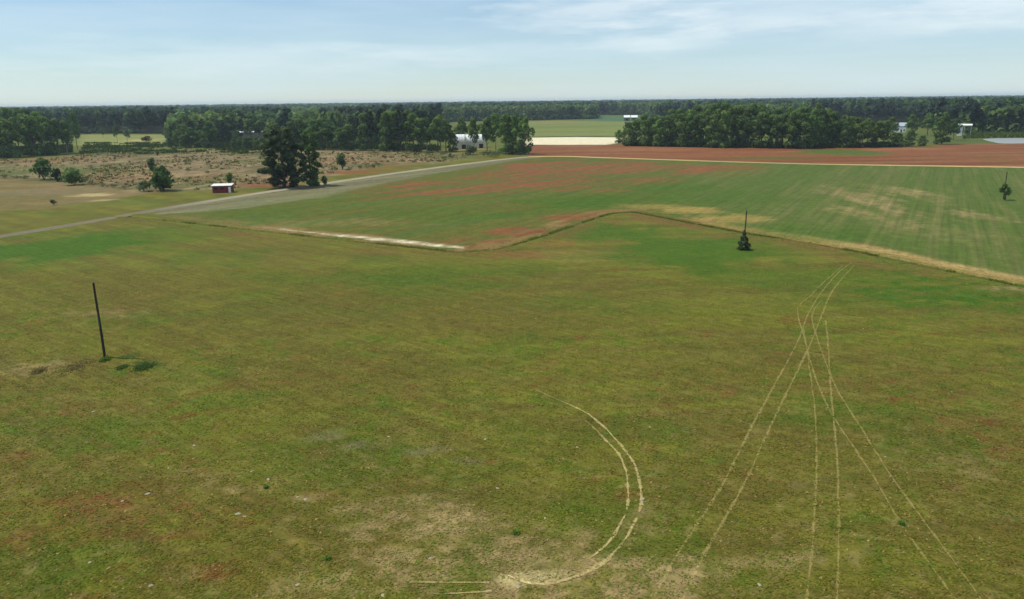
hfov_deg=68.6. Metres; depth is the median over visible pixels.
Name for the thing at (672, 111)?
broadleaf tree
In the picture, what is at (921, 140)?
broadleaf tree
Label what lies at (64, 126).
broadleaf tree
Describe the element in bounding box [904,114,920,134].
broadleaf tree
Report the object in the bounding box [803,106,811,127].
broadleaf tree
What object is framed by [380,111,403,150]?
broadleaf tree
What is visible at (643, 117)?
broadleaf tree
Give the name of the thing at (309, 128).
broadleaf tree
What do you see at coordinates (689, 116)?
broadleaf tree
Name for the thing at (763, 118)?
broadleaf tree
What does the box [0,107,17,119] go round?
broadleaf tree
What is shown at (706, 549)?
wheel track path
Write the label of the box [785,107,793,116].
broadleaf tree
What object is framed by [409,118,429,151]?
broadleaf tree
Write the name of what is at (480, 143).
tunnel house
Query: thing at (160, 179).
shrub
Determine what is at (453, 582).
wheel track path
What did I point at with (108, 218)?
road
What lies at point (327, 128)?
broadleaf tree
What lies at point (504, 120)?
broadleaf tree
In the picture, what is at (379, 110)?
pine tree
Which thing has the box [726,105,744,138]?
broadleaf tree
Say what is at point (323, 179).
shrub
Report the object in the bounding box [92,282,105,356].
wooden pole
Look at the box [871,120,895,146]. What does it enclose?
broadleaf tree
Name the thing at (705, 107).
broadleaf tree
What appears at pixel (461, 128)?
broadleaf tree
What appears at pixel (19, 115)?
broadleaf tree
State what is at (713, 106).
broadleaf tree
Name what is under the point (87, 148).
rank weeds
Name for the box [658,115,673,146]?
broadleaf tree
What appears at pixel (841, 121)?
broadleaf tree
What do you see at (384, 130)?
broadleaf tree
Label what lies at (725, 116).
broadleaf tree
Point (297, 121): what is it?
broadleaf tree
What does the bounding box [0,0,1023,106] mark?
sky
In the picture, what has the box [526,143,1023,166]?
clay field
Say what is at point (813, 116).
broadleaf tree
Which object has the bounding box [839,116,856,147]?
broadleaf tree
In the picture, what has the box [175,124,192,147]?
broadleaf tree
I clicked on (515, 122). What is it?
broadleaf tree
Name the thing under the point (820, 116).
broadleaf tree
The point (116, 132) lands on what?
broadleaf tree
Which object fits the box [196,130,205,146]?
broadleaf tree
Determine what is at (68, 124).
broadleaf tree
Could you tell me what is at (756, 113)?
broadleaf tree
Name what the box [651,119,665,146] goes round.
broadleaf tree
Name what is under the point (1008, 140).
pond water
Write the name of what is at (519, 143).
broadleaf tree
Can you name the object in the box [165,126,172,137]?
broadleaf tree
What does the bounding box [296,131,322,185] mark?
cedar tree
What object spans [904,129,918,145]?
broadleaf tree
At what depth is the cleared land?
342.20 m
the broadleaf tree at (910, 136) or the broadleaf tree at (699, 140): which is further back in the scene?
the broadleaf tree at (699, 140)
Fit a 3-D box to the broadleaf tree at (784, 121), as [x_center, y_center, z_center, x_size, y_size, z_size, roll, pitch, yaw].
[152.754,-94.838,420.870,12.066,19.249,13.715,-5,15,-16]
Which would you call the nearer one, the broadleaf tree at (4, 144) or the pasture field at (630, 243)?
the pasture field at (630, 243)
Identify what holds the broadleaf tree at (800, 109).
on the farmland
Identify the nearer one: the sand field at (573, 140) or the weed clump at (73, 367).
the weed clump at (73, 367)
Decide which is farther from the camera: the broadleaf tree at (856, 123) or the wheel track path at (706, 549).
the broadleaf tree at (856, 123)
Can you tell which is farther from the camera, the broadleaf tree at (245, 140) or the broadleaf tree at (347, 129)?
the broadleaf tree at (245, 140)
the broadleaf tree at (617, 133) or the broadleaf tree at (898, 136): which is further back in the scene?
the broadleaf tree at (617, 133)
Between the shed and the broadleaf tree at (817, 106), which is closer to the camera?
the shed
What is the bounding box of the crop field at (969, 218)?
[152,157,1023,278]
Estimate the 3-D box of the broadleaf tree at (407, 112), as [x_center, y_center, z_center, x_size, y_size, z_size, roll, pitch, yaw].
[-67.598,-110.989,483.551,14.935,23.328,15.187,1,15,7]
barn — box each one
[624,115,629,120]
[631,115,637,120]
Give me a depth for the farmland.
403.95 m
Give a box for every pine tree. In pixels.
[197,120,203,130]
[219,122,226,139]
[237,118,243,140]
[352,112,361,142]
[352,116,363,149]
[365,111,378,149]
[372,110,381,150]
[373,108,382,141]
[392,109,403,150]
[399,112,409,151]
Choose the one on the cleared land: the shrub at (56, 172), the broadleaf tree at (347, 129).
the shrub at (56, 172)
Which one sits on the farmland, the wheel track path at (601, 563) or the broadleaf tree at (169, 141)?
the broadleaf tree at (169, 141)
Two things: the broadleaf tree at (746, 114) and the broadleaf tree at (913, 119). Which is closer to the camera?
the broadleaf tree at (746, 114)
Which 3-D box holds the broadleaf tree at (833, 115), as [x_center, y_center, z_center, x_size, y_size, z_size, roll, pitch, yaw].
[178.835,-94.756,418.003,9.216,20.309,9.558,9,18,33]
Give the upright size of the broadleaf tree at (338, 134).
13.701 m
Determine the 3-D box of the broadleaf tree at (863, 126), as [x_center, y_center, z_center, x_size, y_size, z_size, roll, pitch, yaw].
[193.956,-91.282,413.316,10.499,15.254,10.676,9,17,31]
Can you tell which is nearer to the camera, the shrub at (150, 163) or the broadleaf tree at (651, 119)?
the shrub at (150, 163)
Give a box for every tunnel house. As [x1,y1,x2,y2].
[454,134,465,148]
[465,134,484,147]
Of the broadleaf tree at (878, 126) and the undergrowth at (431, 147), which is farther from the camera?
the undergrowth at (431, 147)
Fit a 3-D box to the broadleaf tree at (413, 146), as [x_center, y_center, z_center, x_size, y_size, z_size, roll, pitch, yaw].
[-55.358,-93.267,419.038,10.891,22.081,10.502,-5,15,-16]
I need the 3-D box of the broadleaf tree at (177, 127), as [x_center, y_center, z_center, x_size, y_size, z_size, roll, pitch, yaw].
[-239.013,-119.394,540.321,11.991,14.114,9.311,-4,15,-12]
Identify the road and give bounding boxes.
[0,157,526,237]
[528,156,1023,167]
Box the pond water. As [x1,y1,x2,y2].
[984,138,1023,142]
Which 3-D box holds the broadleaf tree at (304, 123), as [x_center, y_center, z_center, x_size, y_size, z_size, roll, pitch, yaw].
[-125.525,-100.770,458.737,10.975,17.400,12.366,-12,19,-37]
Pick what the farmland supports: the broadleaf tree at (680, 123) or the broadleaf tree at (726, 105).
the broadleaf tree at (726, 105)
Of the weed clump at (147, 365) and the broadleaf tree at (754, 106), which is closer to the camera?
the weed clump at (147, 365)
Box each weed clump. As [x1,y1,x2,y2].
[26,366,48,376]
[34,350,101,382]
[99,355,112,362]
[114,363,134,372]
[131,359,157,372]
[324,554,331,560]
[511,528,519,534]
[897,519,907,526]
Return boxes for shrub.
[28,157,54,179]
[52,168,60,180]
[58,167,87,184]
[135,180,150,190]
[146,157,156,171]
[150,165,173,190]
[225,172,232,182]
[320,176,327,183]
[336,152,346,168]
[464,145,476,153]
[480,150,500,155]
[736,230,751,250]
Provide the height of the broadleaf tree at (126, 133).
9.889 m
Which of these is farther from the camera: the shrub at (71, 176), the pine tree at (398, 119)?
the pine tree at (398, 119)
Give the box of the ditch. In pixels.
[112,210,1023,292]
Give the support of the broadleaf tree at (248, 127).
on the farmland
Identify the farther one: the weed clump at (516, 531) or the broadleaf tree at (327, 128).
the broadleaf tree at (327, 128)
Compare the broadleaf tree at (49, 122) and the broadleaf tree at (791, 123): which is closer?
the broadleaf tree at (791, 123)
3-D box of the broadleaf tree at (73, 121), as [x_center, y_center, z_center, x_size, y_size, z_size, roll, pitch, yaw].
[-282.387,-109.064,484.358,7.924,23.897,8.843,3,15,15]
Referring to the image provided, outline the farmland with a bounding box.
[0,111,1016,234]
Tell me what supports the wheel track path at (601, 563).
on the pasture field at (630, 243)
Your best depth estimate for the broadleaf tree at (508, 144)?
391.49 m
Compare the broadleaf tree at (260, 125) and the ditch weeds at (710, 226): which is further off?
the broadleaf tree at (260, 125)
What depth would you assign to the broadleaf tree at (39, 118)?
429.40 m
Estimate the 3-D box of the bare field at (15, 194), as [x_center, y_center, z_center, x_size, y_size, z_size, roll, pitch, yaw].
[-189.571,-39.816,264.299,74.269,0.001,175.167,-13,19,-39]
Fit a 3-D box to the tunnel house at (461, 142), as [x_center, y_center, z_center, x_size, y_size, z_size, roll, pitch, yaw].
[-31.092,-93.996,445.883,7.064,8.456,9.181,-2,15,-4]
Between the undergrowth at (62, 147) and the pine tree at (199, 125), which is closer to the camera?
the undergrowth at (62, 147)
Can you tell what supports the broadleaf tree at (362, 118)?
on the farmland
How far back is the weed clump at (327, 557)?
45.91 m
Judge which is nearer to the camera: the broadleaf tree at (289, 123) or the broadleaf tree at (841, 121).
the broadleaf tree at (841, 121)
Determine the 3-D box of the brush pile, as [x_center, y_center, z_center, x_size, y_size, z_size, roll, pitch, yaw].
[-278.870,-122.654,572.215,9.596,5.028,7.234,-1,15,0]
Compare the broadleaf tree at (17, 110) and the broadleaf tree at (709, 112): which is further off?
the broadleaf tree at (17, 110)
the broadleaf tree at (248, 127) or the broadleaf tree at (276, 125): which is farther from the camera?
the broadleaf tree at (248, 127)
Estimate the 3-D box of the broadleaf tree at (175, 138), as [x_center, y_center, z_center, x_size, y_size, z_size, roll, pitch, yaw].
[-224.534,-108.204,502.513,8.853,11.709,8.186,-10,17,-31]
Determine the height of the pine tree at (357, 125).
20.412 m
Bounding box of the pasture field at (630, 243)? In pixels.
[0,211,1023,598]
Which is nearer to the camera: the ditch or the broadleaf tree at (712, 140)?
the ditch
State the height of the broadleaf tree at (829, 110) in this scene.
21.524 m
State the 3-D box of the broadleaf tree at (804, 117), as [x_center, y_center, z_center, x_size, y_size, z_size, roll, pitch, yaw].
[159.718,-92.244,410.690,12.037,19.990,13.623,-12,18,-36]
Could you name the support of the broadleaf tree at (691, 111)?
on the farmland
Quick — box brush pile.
[140,136,151,140]
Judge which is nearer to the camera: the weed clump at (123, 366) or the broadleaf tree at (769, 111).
the weed clump at (123, 366)
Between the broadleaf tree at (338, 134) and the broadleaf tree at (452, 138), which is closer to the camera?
the broadleaf tree at (452, 138)
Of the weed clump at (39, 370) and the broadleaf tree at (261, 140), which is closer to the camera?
the weed clump at (39, 370)
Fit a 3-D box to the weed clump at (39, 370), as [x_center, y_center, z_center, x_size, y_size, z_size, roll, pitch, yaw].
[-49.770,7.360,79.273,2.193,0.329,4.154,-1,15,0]
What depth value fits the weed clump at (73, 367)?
80.07 m
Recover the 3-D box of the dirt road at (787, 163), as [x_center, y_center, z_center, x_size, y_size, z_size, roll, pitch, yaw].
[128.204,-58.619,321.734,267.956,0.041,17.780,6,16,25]
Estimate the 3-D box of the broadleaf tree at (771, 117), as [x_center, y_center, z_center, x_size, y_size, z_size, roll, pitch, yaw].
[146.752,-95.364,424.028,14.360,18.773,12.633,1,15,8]
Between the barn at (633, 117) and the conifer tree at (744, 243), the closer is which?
the conifer tree at (744, 243)
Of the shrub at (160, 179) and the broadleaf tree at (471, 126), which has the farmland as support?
the broadleaf tree at (471, 126)
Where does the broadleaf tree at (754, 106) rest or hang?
on the farmland
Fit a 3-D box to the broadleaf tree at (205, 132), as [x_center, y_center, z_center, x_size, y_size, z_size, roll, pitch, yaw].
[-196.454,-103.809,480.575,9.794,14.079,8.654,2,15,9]
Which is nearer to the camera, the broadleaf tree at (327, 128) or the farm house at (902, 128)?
the broadleaf tree at (327, 128)
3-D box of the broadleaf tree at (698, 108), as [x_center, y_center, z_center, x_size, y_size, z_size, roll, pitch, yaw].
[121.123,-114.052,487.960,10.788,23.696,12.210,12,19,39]
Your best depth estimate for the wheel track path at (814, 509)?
54.41 m
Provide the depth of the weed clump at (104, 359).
82.15 m
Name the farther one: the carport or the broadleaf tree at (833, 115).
the carport
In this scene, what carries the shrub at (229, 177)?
on the cleared land
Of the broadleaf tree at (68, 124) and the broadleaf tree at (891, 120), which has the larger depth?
the broadleaf tree at (891, 120)
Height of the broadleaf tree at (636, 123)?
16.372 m
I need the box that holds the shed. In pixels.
[211,183,233,192]
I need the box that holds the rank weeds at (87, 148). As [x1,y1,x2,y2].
[79,141,264,153]
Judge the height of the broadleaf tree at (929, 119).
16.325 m
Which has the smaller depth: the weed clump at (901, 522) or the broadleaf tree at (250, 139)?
the weed clump at (901, 522)
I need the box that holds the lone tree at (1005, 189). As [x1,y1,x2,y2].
[999,183,1012,199]
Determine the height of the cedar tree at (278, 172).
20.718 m
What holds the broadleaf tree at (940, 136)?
on the farmland
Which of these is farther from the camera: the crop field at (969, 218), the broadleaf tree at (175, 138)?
the broadleaf tree at (175, 138)
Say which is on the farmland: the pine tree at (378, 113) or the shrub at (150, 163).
the pine tree at (378, 113)
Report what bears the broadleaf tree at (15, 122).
on the farmland
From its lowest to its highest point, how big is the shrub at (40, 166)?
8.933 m
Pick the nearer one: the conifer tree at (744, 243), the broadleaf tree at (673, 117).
the conifer tree at (744, 243)
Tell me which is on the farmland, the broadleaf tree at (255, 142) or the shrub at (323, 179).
the broadleaf tree at (255, 142)
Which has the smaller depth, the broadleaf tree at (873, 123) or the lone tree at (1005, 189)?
the lone tree at (1005, 189)
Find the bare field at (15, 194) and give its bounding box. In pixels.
[0,179,143,209]
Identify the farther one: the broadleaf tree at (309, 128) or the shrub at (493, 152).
the broadleaf tree at (309, 128)
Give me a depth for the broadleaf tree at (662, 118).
485.38 m
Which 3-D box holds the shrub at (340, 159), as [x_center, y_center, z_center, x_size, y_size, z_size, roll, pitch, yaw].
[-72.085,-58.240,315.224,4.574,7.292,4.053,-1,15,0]
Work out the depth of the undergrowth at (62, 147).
454.55 m
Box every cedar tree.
[256,125,306,187]
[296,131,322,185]
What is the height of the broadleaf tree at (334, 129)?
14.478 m
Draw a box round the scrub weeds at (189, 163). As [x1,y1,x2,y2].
[0,149,472,191]
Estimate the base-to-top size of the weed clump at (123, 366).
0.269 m
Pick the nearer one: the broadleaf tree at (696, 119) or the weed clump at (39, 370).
the weed clump at (39, 370)
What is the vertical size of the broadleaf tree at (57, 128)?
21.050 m
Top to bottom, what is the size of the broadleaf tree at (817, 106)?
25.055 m
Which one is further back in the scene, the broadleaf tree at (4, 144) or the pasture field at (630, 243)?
the broadleaf tree at (4, 144)
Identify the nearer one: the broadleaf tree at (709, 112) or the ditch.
the ditch
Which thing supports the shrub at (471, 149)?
on the cleared land
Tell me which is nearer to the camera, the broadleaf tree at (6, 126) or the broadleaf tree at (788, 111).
the broadleaf tree at (6, 126)
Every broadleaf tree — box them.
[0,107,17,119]
[0,118,12,156]
[0,118,22,157]
[8,117,25,155]
[13,107,28,146]
[16,112,33,155]
[19,114,45,155]
[30,111,48,137]
[31,114,56,154]
[41,117,59,154]
[49,118,68,153]
[59,120,73,152]
[61,117,72,145]
[68,112,81,148]
[112,121,118,142]
[123,129,130,137]
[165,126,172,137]
[166,137,172,146]
[171,129,183,145]
[172,124,186,135]
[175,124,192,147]
[181,127,198,146]
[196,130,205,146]
[198,126,213,147]
[201,121,217,136]
[241,137,249,148]
[242,118,258,134]
[245,137,253,147]
[252,137,258,149]
[254,120,264,135]
[258,136,264,149]
[269,123,282,147]
[277,126,285,147]
[286,121,298,136]
[289,118,306,147]
[297,120,309,137]
[305,119,324,149]
[311,117,329,149]
[314,122,335,149]
[324,125,339,148]
[332,127,347,150]
[340,124,357,149]
[355,112,372,150]
[377,111,396,150]
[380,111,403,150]
[398,109,412,141]
[403,112,423,151]
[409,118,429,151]
[420,117,434,151]
[427,116,448,151]
[436,119,453,150]
[447,133,458,151]
[453,117,467,133]
[467,118,479,142]
[477,117,494,150]
[489,112,501,149]
[495,113,513,153]
[504,139,517,154]
[505,115,524,143]
[514,140,526,154]
[517,115,534,153]
[614,130,622,142]
[619,122,636,145]
[628,119,643,142]
[636,120,653,145]
[637,114,647,139]
[644,116,656,140]
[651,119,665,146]
[653,115,658,133]
[655,116,664,139]
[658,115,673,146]
[664,114,680,144]
[668,108,675,126]
[669,113,690,146]
[675,108,687,131]
[680,113,696,146]
[681,109,698,139]
[686,113,703,145]
[693,105,702,138]
[693,112,709,144]
[698,104,708,137]
[700,108,716,135]
[703,103,722,138]
[703,109,727,147]
[714,110,732,147]
[720,101,732,112]
[725,107,741,143]
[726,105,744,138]
[735,107,756,145]
[740,109,764,145]
[749,103,761,124]
[750,111,772,147]
[758,104,765,111]
[760,114,783,137]
[761,108,779,123]
[767,115,783,147]
[775,107,783,140]
[776,113,789,147]
[783,110,803,148]
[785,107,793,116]
[791,112,814,148]
[796,106,803,112]
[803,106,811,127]
[803,107,824,147]
[810,103,824,140]
[813,108,831,144]
[819,108,837,136]
[823,111,840,146]
[833,119,846,144]
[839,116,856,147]
[844,117,865,146]
[854,120,873,147]
[864,121,879,146]
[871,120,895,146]
[872,120,885,144]
[886,117,899,136]
[889,133,907,146]
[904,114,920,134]
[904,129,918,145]
[917,135,928,145]
[921,112,937,134]
[931,112,955,143]
[949,118,962,139]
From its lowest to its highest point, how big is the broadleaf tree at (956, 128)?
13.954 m
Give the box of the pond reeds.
[962,131,1023,138]
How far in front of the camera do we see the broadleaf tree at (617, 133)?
484.32 m
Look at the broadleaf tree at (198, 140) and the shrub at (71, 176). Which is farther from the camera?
the broadleaf tree at (198, 140)
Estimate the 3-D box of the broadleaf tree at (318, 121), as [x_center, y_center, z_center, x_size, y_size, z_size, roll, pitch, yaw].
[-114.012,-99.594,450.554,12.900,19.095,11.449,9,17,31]
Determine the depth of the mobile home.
607.06 m
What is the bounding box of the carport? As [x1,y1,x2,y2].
[957,124,972,135]
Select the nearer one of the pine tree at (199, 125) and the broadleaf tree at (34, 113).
the broadleaf tree at (34, 113)
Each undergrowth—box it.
[0,143,72,156]
[172,139,440,150]
[625,140,896,147]
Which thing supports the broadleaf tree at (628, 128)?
on the clay field at (1011, 154)
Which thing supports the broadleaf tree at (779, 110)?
on the farmland
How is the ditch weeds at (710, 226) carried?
on the ditch
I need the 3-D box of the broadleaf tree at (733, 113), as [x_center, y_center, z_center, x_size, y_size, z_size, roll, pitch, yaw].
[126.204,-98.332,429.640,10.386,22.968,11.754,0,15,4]
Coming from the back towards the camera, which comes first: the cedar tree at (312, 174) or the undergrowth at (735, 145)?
the undergrowth at (735, 145)
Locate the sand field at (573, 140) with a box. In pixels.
[525,137,617,144]
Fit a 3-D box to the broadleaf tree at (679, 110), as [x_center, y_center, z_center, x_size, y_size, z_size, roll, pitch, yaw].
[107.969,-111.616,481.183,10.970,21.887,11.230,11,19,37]
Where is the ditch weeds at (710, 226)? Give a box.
[161,211,1017,286]
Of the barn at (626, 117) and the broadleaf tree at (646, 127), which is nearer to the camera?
the broadleaf tree at (646, 127)
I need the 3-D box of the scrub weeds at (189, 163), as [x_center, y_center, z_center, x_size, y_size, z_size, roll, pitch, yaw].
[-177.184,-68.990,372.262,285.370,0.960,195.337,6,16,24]
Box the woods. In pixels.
[0,95,1023,141]
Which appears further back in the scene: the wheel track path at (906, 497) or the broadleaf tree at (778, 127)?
the broadleaf tree at (778, 127)
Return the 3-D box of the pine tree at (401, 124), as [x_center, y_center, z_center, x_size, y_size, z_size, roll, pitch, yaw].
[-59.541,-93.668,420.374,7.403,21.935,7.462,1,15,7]
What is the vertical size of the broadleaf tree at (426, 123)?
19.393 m
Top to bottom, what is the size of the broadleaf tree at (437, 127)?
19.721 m
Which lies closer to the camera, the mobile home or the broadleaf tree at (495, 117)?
the broadleaf tree at (495, 117)
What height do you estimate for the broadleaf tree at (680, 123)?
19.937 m
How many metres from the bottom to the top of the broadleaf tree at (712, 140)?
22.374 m
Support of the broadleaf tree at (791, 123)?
on the clay field at (1011, 154)
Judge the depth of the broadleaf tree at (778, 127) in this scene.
415.80 m
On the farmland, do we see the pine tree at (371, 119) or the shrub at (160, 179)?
the pine tree at (371, 119)
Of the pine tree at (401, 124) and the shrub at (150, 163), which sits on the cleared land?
the shrub at (150, 163)
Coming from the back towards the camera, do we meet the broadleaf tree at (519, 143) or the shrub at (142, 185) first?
the broadleaf tree at (519, 143)
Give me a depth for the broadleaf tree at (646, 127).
448.86 m
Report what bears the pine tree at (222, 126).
on the farmland
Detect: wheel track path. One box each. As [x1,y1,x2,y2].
[409,581,491,593]
[508,389,643,584]
[651,263,853,598]
[797,266,981,598]
[802,320,840,598]
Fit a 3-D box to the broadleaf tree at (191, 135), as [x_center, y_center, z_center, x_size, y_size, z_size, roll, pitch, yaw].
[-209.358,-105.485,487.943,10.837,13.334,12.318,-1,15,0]
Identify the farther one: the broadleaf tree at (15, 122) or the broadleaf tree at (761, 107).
the broadleaf tree at (761, 107)
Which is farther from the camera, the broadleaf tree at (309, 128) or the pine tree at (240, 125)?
the pine tree at (240, 125)
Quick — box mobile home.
[239,131,262,138]
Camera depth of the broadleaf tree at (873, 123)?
417.45 m
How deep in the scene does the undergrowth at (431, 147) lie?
469.00 m
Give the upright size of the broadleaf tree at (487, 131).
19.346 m
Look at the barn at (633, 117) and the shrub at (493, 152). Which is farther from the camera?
the barn at (633, 117)
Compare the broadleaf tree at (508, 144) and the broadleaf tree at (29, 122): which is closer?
the broadleaf tree at (508, 144)
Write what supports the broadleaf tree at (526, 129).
on the farmland
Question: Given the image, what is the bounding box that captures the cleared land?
[0,150,482,192]
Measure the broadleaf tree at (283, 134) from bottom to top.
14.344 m
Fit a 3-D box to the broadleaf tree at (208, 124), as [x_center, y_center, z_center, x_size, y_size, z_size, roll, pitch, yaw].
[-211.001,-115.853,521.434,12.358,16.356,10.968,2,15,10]
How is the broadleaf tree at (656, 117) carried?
on the farmland
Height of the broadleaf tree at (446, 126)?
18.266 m
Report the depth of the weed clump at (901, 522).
48.93 m
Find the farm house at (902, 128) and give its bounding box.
[895,123,906,131]
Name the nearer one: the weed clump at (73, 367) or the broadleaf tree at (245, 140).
the weed clump at (73, 367)
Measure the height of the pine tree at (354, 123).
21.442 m

